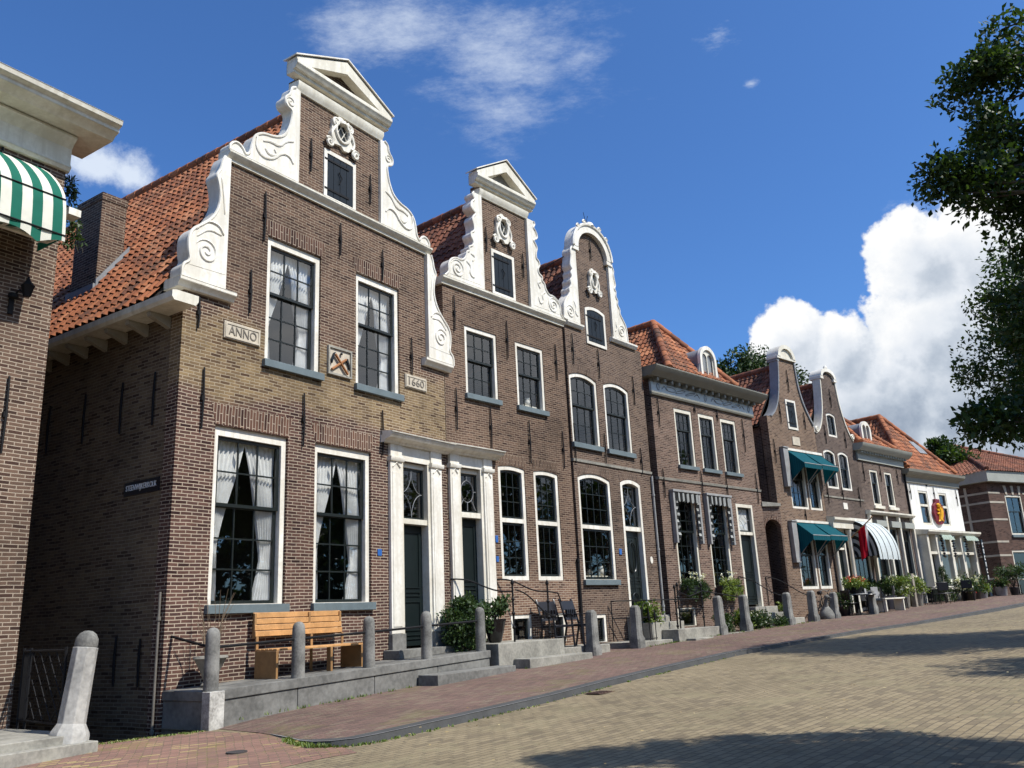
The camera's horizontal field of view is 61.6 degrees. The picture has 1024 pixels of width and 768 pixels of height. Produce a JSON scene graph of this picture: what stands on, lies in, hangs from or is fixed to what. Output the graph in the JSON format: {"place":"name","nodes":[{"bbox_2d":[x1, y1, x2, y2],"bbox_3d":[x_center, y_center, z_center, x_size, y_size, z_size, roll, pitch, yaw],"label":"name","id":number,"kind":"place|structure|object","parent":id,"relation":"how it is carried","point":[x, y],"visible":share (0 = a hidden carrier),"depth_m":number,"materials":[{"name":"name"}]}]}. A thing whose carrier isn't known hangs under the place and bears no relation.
{"place":"outdoors","nodes":[
{"label":"outdoors","id":0,"kind":"place"},
{"bbox_2d":[15,731,356,767],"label":"pavement","id":1,"kind":"structure","parent":0,"point":[206,749],"depth_m":9.94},
{"bbox_2d":[0,0,1023,456],"label":"sky","id":2,"kind":"structure","parent":0,"point":[744,167],"materials":[{"name":"blue"}]},
{"bbox_2d":[19,606,1023,767],"bbox_3d":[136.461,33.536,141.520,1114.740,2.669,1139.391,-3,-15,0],"label":"ground","id":3,"kind":"structure","parent":0,"point":[677,716],"depth_m":9.98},
{"bbox_2d":[0,728,97,767],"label":"stone stoep","id":4,"kind":"object","parent":3,"relation":"on","point":[20,747],"visible":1,"depth_m":10.23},
{"bbox_2d":[49,631,98,744],"bbox_3d":[-5.498,3.925,10.845,0.434,1.560,0.434,-12,-25,32],"label":"stone bollard","id":5,"kind":"object","parent":4,"relation":"on","point":[71,727],"visible":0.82,"depth_m":10.76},
{"bbox_2d":[15,647,67,729],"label":"iron gate","id":6,"kind":"structure","parent":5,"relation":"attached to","point":[24,692],"depth_m":11.56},
{"bbox_2d":[0,62,122,728],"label":"townhouse","id":7,"kind":"structure","parent":3,"relation":"on","point":[48,128],"depth_m":12.92,"materials":[{"name":"brick"}]},
{"bbox_2d":[7,276,34,314],"bbox_3d":[-7.336,-1.328,12.840,0.374,0.570,0.197,-6,-16,12],"label":"wall lamp","id":8,"kind":"object","parent":7,"relation":"attached to","point":[27,286],"visible":1,"depth_m":12.79,"materials":[{"name":"black metal"}]},
{"bbox_2d":[0,152,66,250],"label":"striped awning","id":9,"kind":"object","parent":7,"relation":"attached to","point":[33,199],"visible":1,"depth_m":12.61,"materials":[{"name":"green fabric"}]},
{"bbox_2d":[58,173,87,253],"bbox_3d":[-7.289,-2.821,14.210,0.308,1.457,0.600,-12,-18,32],"label":"climbing plant","id":10,"kind":"object","parent":7,"relation":"attached to","point":[74,192],"visible":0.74,"depth_m":14.20,"materials":[{"name":"green plant"}]},
{"bbox_2d":[9,52,456,742],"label":"gabled house","id":11,"kind":"structure","parent":3,"relation":"on","point":[165,336],"depth_m":15.68,"materials":[{"name":"brick"}]},
{"bbox_2d":[123,476,159,496],"bbox_3d":[-5.991,1.664,13.870,0.960,0.220,0.023,-13,-18,33],"label":"street sign","id":12,"kind":"object","parent":11,"relation":"attached to","point":[142,486],"visible":1,"depth_m":13.85,"materials":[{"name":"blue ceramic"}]},
{"bbox_2d":[211,440,244,600],"bbox_3d":[-4.794,2.244,14.379,0.107,2.758,0.706,-13,-18,33],"label":"curtain","id":13,"kind":"object","parent":11,"relation":"hanging from","point":[227,455],"visible":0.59,"depth_m":14.49,"materials":[{"name":"white fabric"}]},
{"bbox_2d":[204,425,289,613],"bbox_3d":[-4.473,2.307,14.544,0.283,3.056,1.660,-13,-18,33],"label":"window","id":14,"kind":"structure","parent":11,"relation":"in","point":[274,604],"depth_m":14.74,"materials":[{"name":"white paint"}]},
{"bbox_2d":[244,444,273,599],"bbox_3d":[-4.421,2.378,14.899,0.107,2.739,0.706,-13,-18,33],"label":"curtain","id":15,"kind":"object","parent":11,"relation":"hanging from","point":[261,584],"visible":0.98,"depth_m":15.00,"materials":[{"name":"white fabric"}]},
{"bbox_2d":[267,250,288,358],"bbox_3d":[-4.453,-1.455,16.171,0.107,2.278,0.609,-13,-18,33],"label":"curtain","id":16,"kind":"object","parent":11,"relation":"hanging from","point":[276,280],"visible":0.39,"depth_m":16.31,"materials":[{"name":"white fabric"}]},
{"bbox_2d":[262,237,324,380],"bbox_3d":[-4.166,-1.406,16.281,0.273,2.556,1.430,-13,-18,33],"label":"window","id":17,"kind":"structure","parent":11,"relation":"in","point":[311,372],"depth_m":16.46,"materials":[{"name":"white paint"}]},
{"bbox_2d":[286,256,308,368],"bbox_3d":[-4.156,-1.347,16.585,0.107,2.259,0.608,-13,-18,33],"label":"curtain","id":18,"kind":"object","parent":11,"relation":"hanging from","point":[301,321],"visible":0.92,"depth_m":16.66,"materials":[{"name":"white fabric"}]},
{"bbox_2d":[315,456,335,599],"bbox_3d":[-3.547,2.662,16.132,0.107,2.758,0.670,-13,-18,33],"label":"curtain","id":19,"kind":"object","parent":11,"relation":"hanging from","point":[324,472],"visible":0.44,"depth_m":16.29,"materials":[{"name":"white fabric"}]},
{"bbox_2d":[311,443,375,610],"bbox_3d":[-3.236,2.722,16.284,0.283,3.056,1.590,-13,-18,33],"label":"window","id":20,"kind":"structure","parent":11,"relation":"in","point":[362,603],"depth_m":16.49,"materials":[{"name":"white paint"}]},
{"bbox_2d":[336,459,358,598],"bbox_3d":[-3.194,2.790,16.625,0.107,2.739,0.670,-13,-18,33],"label":"curtain","id":21,"kind":"object","parent":11,"relation":"hanging from","point":[351,538],"visible":0.98,"depth_m":16.71,"materials":[{"name":"white fabric"}]},
{"bbox_2d":[358,285,371,344],"bbox_3d":[-3.147,-1.017,18.008,0.107,2.278,0.603,-13,-18,33],"label":"curtain","id":22,"kind":"object","parent":11,"relation":"hanging from","point":[363,300],"visible":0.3,"depth_m":18.18,"materials":[{"name":"white fabric"}]},
{"bbox_2d":[369,289,387,390],"bbox_3d":[-2.852,-0.909,18.419,0.107,2.259,0.603,-13,-18,33],"label":"curtain","id":23,"kind":"object","parent":11,"relation":"hanging from","point":[383,363],"visible":0.96,"depth_m":18.49,"materials":[{"name":"white fabric"}]},
{"bbox_2d":[354,273,404,401],"bbox_3d":[-2.861,-0.967,18.117,0.273,2.556,1.420,-13,-18,33],"label":"window","id":24,"kind":"structure","parent":11,"relation":"in","point":[392,393],"depth_m":18.32,"materials":[{"name":"white paint"}]},
{"bbox_2d":[404,525,422,645],"bbox_3d":[-2.090,4.141,17.712,0.140,2.426,0.774,-13,-18,33],"label":"door","id":25,"kind":"structure","parent":11,"relation":"in","point":[412,534],"depth_m":17.80,"materials":[{"name":"green paint"}]},
{"bbox_2d":[161,646,515,735],"bbox_3d":[-2.527,5.313,14.880,1.596,1.200,6.880,-13,-18,33],"label":"stone stoep","id":26,"kind":"object","parent":3,"relation":"on","point":[249,699],"visible":0.57,"depth_m":13.86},
{"bbox_2d":[203,627,219,690],"bbox_3d":[-4.297,3.935,12.293,0.214,0.860,0.214,-13,-18,33],"label":"stone bollard","id":27,"kind":"object","parent":26,"relation":"on","point":[211,664],"visible":1,"depth_m":12.21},
{"bbox_2d":[192,590,233,687],"bbox_3d":[-4.577,3.840,13.014,0.591,1.447,0.620,-1,-15,-7],"label":"plant pot","id":28,"kind":"object","parent":26,"relation":"on","point":[199,661],"visible":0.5,"depth_m":12.93,"materials":[{"name":"stone"}]},
{"bbox_2d":[291,622,304,678],"bbox_3d":[-3.383,4.208,13.590,0.214,0.860,0.214,-13,-18,33],"label":"stone bollard","id":29,"kind":"object","parent":26,"relation":"on","point":[298,655],"visible":0.99,"depth_m":13.51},
{"bbox_2d":[252,610,362,678],"bbox_3d":[-3.434,4.389,14.571,0.608,1.042,1.950,-13,-18,33],"label":"wooden bench","id":30,"kind":"object","parent":26,"relation":"on","point":[267,660],"visible":0.82,"depth_m":14.55,"materials":[{"name":"orange wood"}]},
{"bbox_2d":[363,616,374,667],"bbox_3d":[-2.481,4.469,14.874,0.214,0.860,0.214,-13,-18,33],"label":"stone bollard","id":31,"kind":"object","parent":26,"relation":"on","point":[369,642],"visible":0.99,"depth_m":14.79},
{"bbox_2d":[421,611,432,658],"bbox_3d":[-1.607,4.714,16.119,0.214,0.870,0.214,-13,-18,33],"label":"stone bollard","id":32,"kind":"object","parent":26,"relation":"on","point":[426,638],"visible":0.99,"depth_m":16.03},
{"bbox_2d":[170,620,477,647],"bbox_3d":[-2.886,4.403,15.190,1.025,0.232,6.442,-13,-18,33],"label":"handrail","id":33,"kind":"object","parent":32,"relation":"attached to","point":[290,639],"visible":0.92,"depth_m":13.93,"materials":[{"name":"black metal"}]},
{"bbox_2d":[436,591,494,651],"bbox_3d":[-0.970,4.979,17.932,0.921,1.309,1.308,-15,-20,38],"label":"leafy bush","id":34,"kind":"object","parent":26,"relation":"on","point":[463,608],"visible":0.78,"depth_m":17.71,"materials":[{"name":"green plant"}]},
{"bbox_2d":[475,607,485,650],"bbox_3d":[-0.648,4.994,17.483,0.214,0.870,0.214,-13,-18,33],"label":"stone bollard","id":35,"kind":"object","parent":26,"relation":"on","point":[480,638],"visible":0.98,"depth_m":17.40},
{"bbox_2d":[98,621,811,747],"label":"weeds","id":36,"kind":"object","parent":3,"relation":"on","point":[290,740],"visible":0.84,"depth_m":11.33,"materials":[{"name":"green plant"}]},
{"bbox_2d":[416,159,583,645],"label":"gabled house","id":37,"kind":"structure","parent":3,"relation":"on","point":[509,477],"depth_m":21.59,"materials":[{"name":"brick"}]},
{"bbox_2d":[462,519,478,631],"bbox_3d":[-0.981,4.340,19.187,0.140,2.636,0.654,-15,-20,38],"label":"door","id":38,"kind":"structure","parent":37,"relation":"in","point":[468,525],"depth_m":19.38,"materials":[{"name":"green paint"}]},
{"bbox_2d":[464,326,502,405],"bbox_3d":[-0.765,-0.432,20.847,0.248,1.826,1.250,-15,-20,38],"label":"window","id":39,"kind":"structure","parent":37,"relation":"in","point":[493,399],"depth_m":21.00,"materials":[{"name":"white paint"}]},
{"bbox_2d":[498,466,528,579],"bbox_3d":[-0.021,3.325,20.590,0.130,2.712,0.992,-15,-20,38],"label":"window","id":40,"kind":"structure","parent":37,"relation":"in","point":[507,520],"depth_m":20.66,"materials":[{"name":"white paint"}]},
{"bbox_2d":[511,614,531,639],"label":"window","id":41,"kind":"structure","parent":37,"relation":"in","point":[528,627],"depth_m":20.19,"materials":[{"name":"white paint"}]},
{"bbox_2d":[515,342,549,416],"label":"window","id":42,"kind":"structure","parent":37,"relation":"in","point":[541,411],"depth_m":22.40,"materials":[{"name":"white paint"}]},
{"bbox_2d":[533,471,562,579],"bbox_3d":[0.853,3.553,21.580,0.130,2.712,0.992,-15,-20,38],"label":"window","id":43,"kind":"structure","parent":37,"relation":"in","point":[542,523],"depth_m":21.66,"materials":[{"name":"white paint"}]},
{"bbox_2d":[467,213,664,643],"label":"gabled house","id":44,"kind":"structure","parent":3,"relation":"on","point":[614,506],"depth_m":24.82,"materials":[{"name":"brick"}]},
{"bbox_2d":[569,373,604,452],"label":"window","id":45,"kind":"structure","parent":44,"relation":"in","point":[596,447],"depth_m":24.03,"materials":[{"name":"white paint"}]},
{"bbox_2d":[578,474,620,584],"bbox_3d":[2.281,3.910,23.129,0.235,2.956,1.630,-15,-19,38],"label":"window","id":46,"kind":"structure","parent":44,"relation":"in","point":[608,528],"depth_m":23.28,"materials":[{"name":"white paint"}]},
{"bbox_2d":[603,384,636,458],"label":"window","id":47,"kind":"structure","parent":44,"relation":"in","point":[626,421],"depth_m":25.27,"materials":[{"name":"white paint"}]},
{"bbox_2d":[626,531,642,604],"bbox_3d":[3.428,5.385,24.210,0.140,2.415,0.840,-15,-19,38],"label":"door","id":48,"kind":"structure","parent":44,"relation":"in","point":[631,537],"depth_m":24.33,"materials":[{"name":"paint"}]},
{"bbox_2d":[268,603,1023,746],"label":"kerb","id":49,"kind":"structure","parent":3,"relation":"on","point":[458,719],"depth_m":12.96,"materials":[{"name":"stone"}]},
{"bbox_2d":[627,320,773,628],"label":"row house","id":50,"kind":"structure","parent":3,"relation":"on","point":[699,404],"depth_m":28.46,"materials":[{"name":"brick"}]},
{"bbox_2d":[673,408,699,470],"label":"window","id":51,"kind":"structure","parent":50,"relation":"in","point":[692,466],"depth_m":27.77,"materials":[{"name":"beige paint"}]},
{"bbox_2d":[669,489,704,543],"bbox_3d":[5.437,4.115,26.576,1.500,1.620,0.167,12,-21,-43],"label":"window valance","id":52,"kind":"object","parent":50,"relation":"attached to","point":[685,496],"depth_m":26.44,"materials":[{"name":"fabric"}]},
{"bbox_2d":[675,499,700,583],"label":"window","id":53,"kind":"structure","parent":50,"relation":"in","point":[694,542],"depth_m":26.71,"materials":[{"name":"beige paint"}]},
{"bbox_2d":[678,572,712,601],"bbox_3d":[5.575,6.124,25.912,1.390,0.928,0.482,12,-21,-43],"label":"flower box","id":54,"kind":"object","parent":50,"relation":"attached to","point":[690,586],"visible":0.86,"depth_m":25.74,"materials":[{"name":"black ceramic"}]},
{"bbox_2d":[698,413,722,474],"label":"window","id":55,"kind":"structure","parent":50,"relation":"in","point":[715,470],"depth_m":28.69,"materials":[{"name":"beige paint"}]},
{"bbox_2d":[703,493,735,545],"bbox_3d":[6.745,4.393,27.824,1.480,1.620,0.167,12,-21,-43],"label":"window valance","id":56,"kind":"object","parent":50,"relation":"attached to","point":[719,499],"depth_m":27.71,"materials":[{"name":"fabric"}]},
{"bbox_2d":[710,504,732,587],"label":"window","id":57,"kind":"structure","parent":50,"relation":"in","point":[726,546],"depth_m":27.96,"materials":[{"name":"beige paint"}]},
{"bbox_2d":[716,571,744,600],"bbox_3d":[6.922,6.403,27.223,1.315,0.964,0.522,12,-21,-43],"label":"flower box","id":58,"kind":"object","parent":50,"relation":"attached to","point":[729,586],"visible":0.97,"depth_m":27.03,"materials":[{"name":"black ceramic"}]},
{"bbox_2d":[720,418,743,477],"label":"window","id":59,"kind":"structure","parent":50,"relation":"in","point":[736,473],"depth_m":29.60,"materials":[{"name":"beige paint"}]},
{"bbox_2d":[741,535,757,604],"bbox_3d":[7.896,6.218,28.733,0.850,2.275,0.140,12,-21,-43],"label":"door","id":60,"kind":"structure","parent":50,"relation":"in","point":[745,540],"depth_m":28.81,"materials":[{"name":"green paint"}]},
{"bbox_2d":[716,342,809,385],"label":"street tree","id":61,"kind":"object","parent":3,"relation":"on","point":[747,361],"visible":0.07,"depth_m":47.61,"materials":[{"name":"green plant"}]},
{"bbox_2d":[761,502,792,611],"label":"passage wall","id":62,"kind":"structure","parent":3,"relation":"on","point":[775,542],"depth_m":30.14,"materials":[{"name":"brown brick"}]},
{"bbox_2d":[730,345,838,618],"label":"gabled house","id":63,"kind":"structure","parent":3,"relation":"on","point":[781,416],"depth_m":32.31,"materials":[{"name":"brick"}]},
{"bbox_2d":[779,446,792,486],"bbox_3d":[10.115,3.045,31.630,0.360,1.490,0.187,11,-20,-40],"label":"awning guide","id":64,"kind":"object","parent":63,"relation":"attached to","point":[785,463],"visible":1,"depth_m":31.56,"materials":[{"name":"grey paint"}]},
{"bbox_2d":[788,520,801,562],"bbox_3d":[10.179,5.660,30.864,0.360,1.500,0.187,11,-20,-40],"label":"awning guide","id":65,"kind":"object","parent":63,"relation":"attached to","point":[794,541],"visible":1,"depth_m":30.79,"materials":[{"name":"grey paint"}]},
{"bbox_2d":[790,468,808,508],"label":"window","id":66,"kind":"structure","parent":63,"relation":"in","point":[802,481],"depth_m":32.32,"materials":[{"name":"white paint"}]},
{"bbox_2d":[788,448,821,483],"bbox_3d":[10.919,3.022,32.009,1.290,1.302,0.714,11,-20,-40],"label":"awning","id":67,"kind":"object","parent":63,"relation":"attached to","point":[799,460],"depth_m":31.86,"materials":[{"name":"teal fabric"}]},
{"bbox_2d":[799,540,818,588],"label":"window","id":68,"kind":"structure","parent":63,"relation":"in","point":[815,585],"depth_m":31.53,"materials":[{"name":"white paint"}]},
{"bbox_2d":[796,520,830,555],"bbox_3d":[10.993,5.590,31.280,1.280,1.301,0.694,11,-20,-40],"label":"window awning","id":69,"kind":"object","parent":63,"relation":"attached to","point":[808,530],"depth_m":31.14,"materials":[{"name":"teal fabric"}]},
{"bbox_2d":[806,471,822,510],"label":"window","id":70,"kind":"structure","parent":63,"relation":"in","point":[816,481],"depth_m":32.95,"materials":[{"name":"white paint"}]},
{"bbox_2d":[805,451,838,485],"bbox_3d":[11.850,3.196,32.810,1.270,1.302,0.714,11,-20,-40],"label":"window awning","id":71,"kind":"object","parent":63,"relation":"attached to","point":[830,470],"depth_m":33.01,"materials":[{"name":"teal fabric"}]},
{"bbox_2d":[815,543,832,588],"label":"window","id":72,"kind":"structure","parent":63,"relation":"in","point":[829,585],"depth_m":32.17,"materials":[{"name":"white paint"}]},
{"bbox_2d":[813,521,847,556],"bbox_3d":[11.935,5.766,32.090,1.310,1.301,0.694,11,-20,-40],"label":"window awning","id":73,"kind":"object","parent":63,"relation":"attached to","point":[840,538],"depth_m":32.21,"materials":[{"name":"teal fabric"}]},
{"bbox_2d":[799,366,874,612],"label":"gabled house","id":74,"kind":"structure","parent":3,"relation":"on","point":[843,496],"depth_m":34.69,"materials":[{"name":"brick"}]},
{"bbox_2d":[826,516,862,611],"bbox_3d":[12.829,6.908,32.840,1.650,3.650,0.340,12,-21,-42],"label":"columned doorway","id":75,"kind":"structure","parent":74,"relation":"in","point":[835,522],"depth_m":33.00,"materials":[{"name":"beige paint"}]},
{"bbox_2d":[851,516,871,559],"bbox_3d":[13.627,6.026,33.399,1.007,1.670,0.198,-12,-18,30],"label":"flag","id":76,"kind":"object","parent":74,"relation":"attached to","point":[862,531],"visible":1,"depth_m":33.34,"materials":[{"name":"red fabric"}]},
{"bbox_2d":[847,518,900,559],"bbox_3d":[14.322,6.144,34.029,2.170,1.690,1.067,12,-21,-42],"label":"hood awning","id":77,"kind":"object","parent":74,"relation":"attached to","point":[882,543],"visible":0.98,"depth_m":33.66,"materials":[{"name":"white fabric"}]},
{"bbox_2d":[844,417,926,603],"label":"row house","id":78,"kind":"structure","parent":3,"relation":"on","point":[885,494],"depth_m":37.04,"materials":[{"name":"brick"}]},
{"bbox_2d":[850,414,980,602],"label":"white house","id":79,"kind":"structure","parent":3,"relation":"on","point":[930,476],"depth_m":39.81,"materials":[{"name":"beige paint"}]},
{"bbox_2d":[931,499,944,524],"bbox_3d":[19.839,5.924,39.802,1.130,1.180,0.267,10,-20,-38],"label":"crest sign","id":80,"kind":"object","parent":79,"relation":"attached to","point":[938,512],"visible":1,"depth_m":39.68,"materials":[{"name":"red paint"}]},
{"bbox_2d":[923,434,981,465],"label":"street tree","id":81,"kind":"object","parent":3,"relation":"on","point":[946,451],"visible":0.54,"depth_m":49.16,"materials":[{"name":"green plant"}]},
{"bbox_2d":[927,445,1023,594],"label":"corner house","id":82,"kind":"structure","parent":3,"relation":"on","point":[991,492],"depth_m":45.51,"materials":[{"name":"brick"}]},
{"bbox_2d":[1004,495,1023,536],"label":"window","id":83,"kind":"structure","parent":82,"relation":"in","point":[1014,534],"depth_m":45.90,"materials":[{"name":"blue paint"}]},
{"bbox_2d":[220,595,1023,738],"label":"pavement","id":84,"kind":"structure","parent":0,"point":[367,714],"depth_m":14.99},
{"bbox_2d":[200,690,224,730],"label":"whitewashed block","id":85,"kind":"structure","parent":84,"relation":"on","point":[212,713],"depth_m":12.00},
{"bbox_2d":[469,638,609,668],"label":"stone steps","id":86,"kind":"structure","parent":84,"relation":"on","point":[528,653],"depth_m":18.24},
{"bbox_2d":[476,593,511,642],"bbox_3d":[-0.383,5.027,18.456,0.786,1.022,0.799,-2,-15,-3],"label":"potted plant","id":87,"kind":"object","parent":86,"relation":"on","point":[500,606],"visible":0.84,"depth_m":18.32,"materials":[{"name":"green plant"}]},
{"bbox_2d":[497,579,561,638],"bbox_3d":[0.337,5.208,19.483,0.957,1.596,1.817,-15,-20,38],"label":"iron railing","id":88,"kind":"object","parent":86,"relation":"on","point":[548,613],"visible":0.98,"depth_m":19.67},
{"bbox_2d":[535,599,575,646],"bbox_3d":[1.012,5.613,20.150,0.650,1.115,0.688,10,-20,-40],"label":"garden chair","id":89,"kind":"object","parent":86,"relation":"on","point":[552,608],"visible":0.91,"depth_m":20.19,"materials":[{"name":"black metal"}]},
{"bbox_2d":[558,599,585,646],"bbox_3d":[1.568,5.691,20.530,0.688,1.115,0.650,-12,-18,32],"label":"garden chair","id":90,"kind":"object","parent":86,"relation":"on","point":[568,607],"visible":0.73,"depth_m":20.55,"materials":[{"name":"black metal"}]},
{"bbox_2d":[585,610,601,655],"bbox_3d":[1.882,5.886,20.116,0.324,1.140,0.324,-15,-19,38],"label":"stone post","id":91,"kind":"object","parent":84,"relation":"on","point":[593,646],"visible":0.88,"depth_m":20.03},
{"bbox_2d":[629,605,645,648],"bbox_3d":[3.123,6.138,21.561,0.324,1.120,0.324,-15,-19,38],"label":"stone post","id":92,"kind":"object","parent":84,"relation":"on","point":[637,640],"visible":0.91,"depth_m":21.46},
{"bbox_2d":[602,615,719,647],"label":"stone steps","id":93,"kind":"structure","parent":84,"relation":"on","point":[667,631],"depth_m":22.95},
{"bbox_2d":[634,598,665,623],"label":"potted grass","id":94,"kind":"object","parent":93,"relation":"on","point":[651,608],"depth_m":23.10,"materials":[{"name":"green plant"}]},
{"bbox_2d":[610,585,699,640],"bbox_3d":[4.193,6.210,23.403,3.465,1.430,0.612,8,-19,-35],"label":"iron railing","id":95,"kind":"object","parent":93,"relation":"on","point":[675,601],"visible":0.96,"depth_m":22.94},
{"bbox_2d":[712,596,727,634],"bbox_3d":[5.954,6.689,24.647,0.324,1.180,0.324,10,-20,-44],"label":"stone post","id":96,"kind":"object","parent":84,"relation":"on","point":[719,616],"visible":0.84,"depth_m":24.57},
{"bbox_2d":[738,595,753,630],"bbox_3d":[6.944,6.880,25.598,0.324,1.160,0.324,11,-20,-43],"label":"stone post","id":97,"kind":"object","parent":84,"relation":"on","point":[746,624],"visible":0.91,"depth_m":25.51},
{"bbox_2d":[749,609,776,628],"bbox_3d":[7.633,7.315,26.559,1.273,0.710,0.828,12,-21,-43],"label":"flowering plant","id":98,"kind":"object","parent":84,"relation":"on","point":[758,619],"visible":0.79,"depth_m":26.45,"materials":[{"name":"green plant"}]},
{"bbox_2d":[749,606,804,625],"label":"stone steps","id":99,"kind":"structure","parent":84,"relation":"on","point":[773,610],"depth_m":27.87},
{"bbox_2d":[782,592,795,624],"bbox_3d":[8.808,7.228,27.392,0.324,1.120,0.324,12,-21,-43],"label":"stone post","id":100,"kind":"object","parent":84,"relation":"on","point":[787,605],"visible":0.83,"depth_m":27.32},
{"bbox_2d":[806,590,819,621],"bbox_3d":[9.993,7.451,28.532,0.324,1.140,0.324,12,-21,-43],"label":"stone post","id":101,"kind":"object","parent":84,"relation":"on","point":[813,615],"visible":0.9,"depth_m":28.45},
{"bbox_2d":[841,575,869,612],"bbox_3d":[12.560,7.715,31.361,1.094,1.482,0.897,11,-20,-40],"label":"planter","id":102,"kind":"object","parent":84,"relation":"on","point":[853,584],"visible":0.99,"depth_m":31.27,"materials":[{"name":"black metal"}]},
{"bbox_2d":[877,577,902,608],"bbox_3d":[14.901,8.251,33.898,1.083,1.326,0.922,12,-21,-42],"label":"planter","id":103,"kind":"object","parent":84,"relation":"on","point":[891,601],"visible":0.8,"depth_m":33.70,"materials":[{"name":"green plant"}]},
{"bbox_2d":[876,597,905,611],"bbox_3d":[13.974,8.131,31.663,1.700,0.470,0.400,12,-21,-42],"label":"terrace bench","id":104,"kind":"object","parent":84,"relation":"on","point":[899,603],"visible":0.81,"depth_m":31.73,"materials":[{"name":"beige paint"}]},
{"bbox_2d":[883,573,917,607],"bbox_3d":[15.428,8.184,34.041,1.242,1.363,1.085,11,-21,-42],"label":"planter","id":105,"kind":"object","parent":84,"relation":"on","point":[901,581],"visible":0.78,"depth_m":33.82,"materials":[{"name":"stone"}]},
{"bbox_2d":[905,573,930,605],"bbox_3d":[16.490,8.415,35.109,1.223,1.341,1.074,11,-21,-42],"label":"planter","id":106,"kind":"object","parent":84,"relation":"on","point":[920,584],"visible":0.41,"depth_m":34.81,"materials":[{"name":"stone"}]},
{"bbox_2d":[949,575,985,600],"bbox_3d":[19.750,8.827,37.111,1.492,1.100,1.258,10,-20,-38],"label":"planter","id":107,"kind":"object","parent":84,"relation":"on","point":[968,595],"visible":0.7,"depth_m":37.03,"materials":[{"name":"black ceramic"}]},
{"bbox_2d":[992,561,1023,594],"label":"planter","id":108,"kind":"object","parent":84,"relation":"on","point":[1012,575],"visible":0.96,"depth_m":40.20,"materials":[{"name":"black ceramic"}]},
{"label":"verge","id":109,"kind":"structure","parent":0,"visible":0},
{"bbox_2d":[906,2,1023,453],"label":"street tree","id":110,"kind":"object","parent":109,"relation":"on","point":[972,181],"visible":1,"depth_m":7.53,"materials":[{"name":"green plant"}]},
{"bbox_2d":[948,227,1023,433],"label":"street tree","id":111,"kind":"object","parent":109,"relation":"on","point":[977,371],"visible":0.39,"depth_m":18.64,"materials":[{"name":"green plant"}]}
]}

